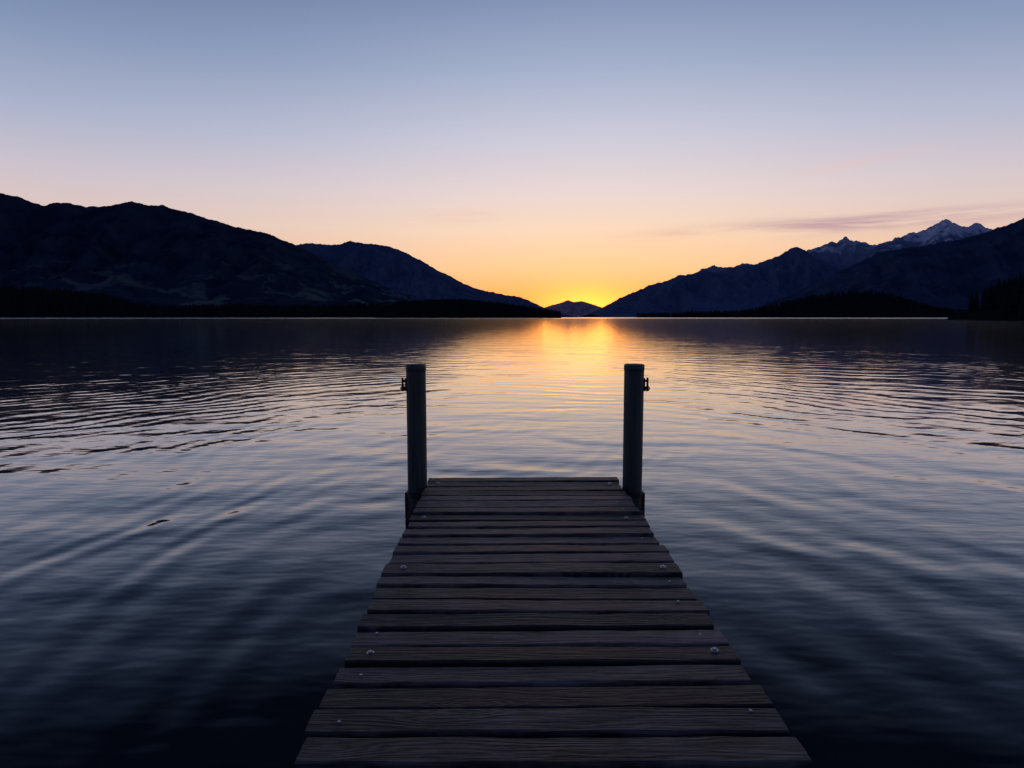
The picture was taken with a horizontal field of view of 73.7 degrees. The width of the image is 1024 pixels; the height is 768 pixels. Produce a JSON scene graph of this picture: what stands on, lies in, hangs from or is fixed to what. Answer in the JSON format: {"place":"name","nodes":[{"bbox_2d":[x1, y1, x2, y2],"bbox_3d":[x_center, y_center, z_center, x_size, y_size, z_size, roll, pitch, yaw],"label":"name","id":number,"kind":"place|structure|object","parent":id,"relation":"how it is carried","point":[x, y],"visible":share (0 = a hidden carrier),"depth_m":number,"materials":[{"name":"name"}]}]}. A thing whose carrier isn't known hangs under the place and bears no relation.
{"place":"outdoors","nodes":[
{"label":"outdoors","id":0,"kind":"place"},
{"bbox_2d":[0,291,376,317],"bbox_3d":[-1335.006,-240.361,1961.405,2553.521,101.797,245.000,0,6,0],"label":"headland","id":1,"kind":"structure","parent":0,"point":[51,313],"depth_m":1872.69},
{"bbox_2d":[0,285,390,317],"bbox_3d":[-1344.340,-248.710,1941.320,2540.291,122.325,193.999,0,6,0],"label":"pine forest","id":2,"kind":"object","parent":1,"relation":"on","point":[194,310],"visible":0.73,"depth_m":1905.69,"materials":[{"name":"black plant"}]},
{"bbox_2d":[0,193,411,307],"bbox_3d":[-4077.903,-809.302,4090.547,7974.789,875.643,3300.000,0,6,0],"label":"mountain","id":3,"kind":"structure","parent":0,"point":[136,253],"depth_m":3482.01,"materials":[{"name":"black stone"}]},
{"bbox_2d":[297,241,573,316],"bbox_3d":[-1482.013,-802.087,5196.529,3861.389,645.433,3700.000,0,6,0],"label":"mountain","id":4,"kind":"structure","parent":0,"point":[399,271],"depth_m":4960.39,"materials":[{"name":"black stone"}]},
{"bbox_2d":[377,308,552,317],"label":"headland","id":5,"kind":"structure","parent":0,"point":[426,316],"depth_m":1383.99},
{"bbox_2d":[375,298,561,317],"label":"pine forest","id":6,"kind":"object","parent":5,"relation":"on","point":[435,308],"visible":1,"depth_m":1406.38,"materials":[{"name":"black plant"}]},
{"bbox_2d":[0,317,1023,767],"bbox_3d":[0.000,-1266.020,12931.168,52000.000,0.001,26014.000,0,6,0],"label":"lake water","id":7,"kind":"structure","parent":0,"point":[204,523],"depth_m":7.09,"materials":[{"name":"blue liquid"}]},
{"bbox_2d":[400,363,426,519],"bbox_3d":[-0.868,1.966,6.465,0.276,4.326,0.200,3,6,28],"label":"mooring post","id":8,"kind":"object","parent":7,"relation":"in","point":[414,387],"visible":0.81,"depth_m":6.26,"materials":[{"name":"wood"}]},
{"bbox_2d":[295,477,812,767],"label":"wooden dock","id":9,"kind":"object","parent":7,"relation":"in","point":[535,622],"visible":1,"depth_m":3.13,"materials":[{"name":"brown wood"}]},
{"bbox_2d":[622,363,649,516],"bbox_3d":[1.108,1.966,6.465,0.276,4.326,0.200,-3,6,-28],"label":"mooring post","id":10,"kind":"object","parent":7,"relation":"in","point":[635,387],"visible":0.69,"depth_m":6.26,"materials":[{"name":"wood"}]},
{"bbox_2d":[0,0,1023,306],"label":"sky","id":11,"kind":"structure","parent":0,"point":[545,153],"materials":[{"name":"blue"}]},
{"bbox_2d":[544,300,601,316],"bbox_3d":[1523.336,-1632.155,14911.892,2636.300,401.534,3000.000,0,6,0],"label":"mountain","id":12,"kind":"structure","parent":0,"point":[576,309],"depth_m":14432.37,"materials":[{"name":"grey stone"}]},
{"bbox_2d":[580,247,855,316],"bbox_3d":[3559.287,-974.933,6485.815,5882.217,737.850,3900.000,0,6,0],"label":"mountain","id":13,"kind":"structure","parent":0,"point":[785,273],"depth_m":6048.78,"materials":[{"name":"black stone"}]},
{"bbox_2d":[640,294,957,317],"bbox_3d":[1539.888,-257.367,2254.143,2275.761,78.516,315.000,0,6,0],"label":"headland","id":14,"kind":"structure","parent":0,"point":[860,314],"depth_m":2148.74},
{"bbox_2d":[636,289,972,317],"bbox_3d":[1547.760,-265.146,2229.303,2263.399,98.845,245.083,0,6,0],"label":"pine forest","id":15,"kind":"object","parent":14,"relation":"on","point":[916,304],"visible":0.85,"depth_m":2190.66,"materials":[{"name":"black plant"}]},
{"bbox_2d":[698,219,992,271],"bbox_3d":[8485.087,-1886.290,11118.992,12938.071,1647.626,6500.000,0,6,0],"label":"mountain","id":16,"kind":"structure","parent":0,"point":[845,250],"depth_m":11066.58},
{"bbox_2d":[765,218,1023,310],"bbox_3d":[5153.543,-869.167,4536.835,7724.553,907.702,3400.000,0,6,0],"label":"mountain","id":17,"kind":"structure","parent":0,"point":[954,274],"depth_m":4086.30,"materials":[{"name":"black stone"}]},
{"bbox_2d":[946,305,1023,319],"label":"headland","id":18,"kind":"structure","parent":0,"point":[991,313],"depth_m":414.77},
{"bbox_2d":[967,273,1023,319],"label":"pine trees","id":19,"kind":"object","parent":18,"relation":"on","point":[1007,297],"visible":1,"depth_m":405.62,"materials":[{"name":"black plant"}]}
]}

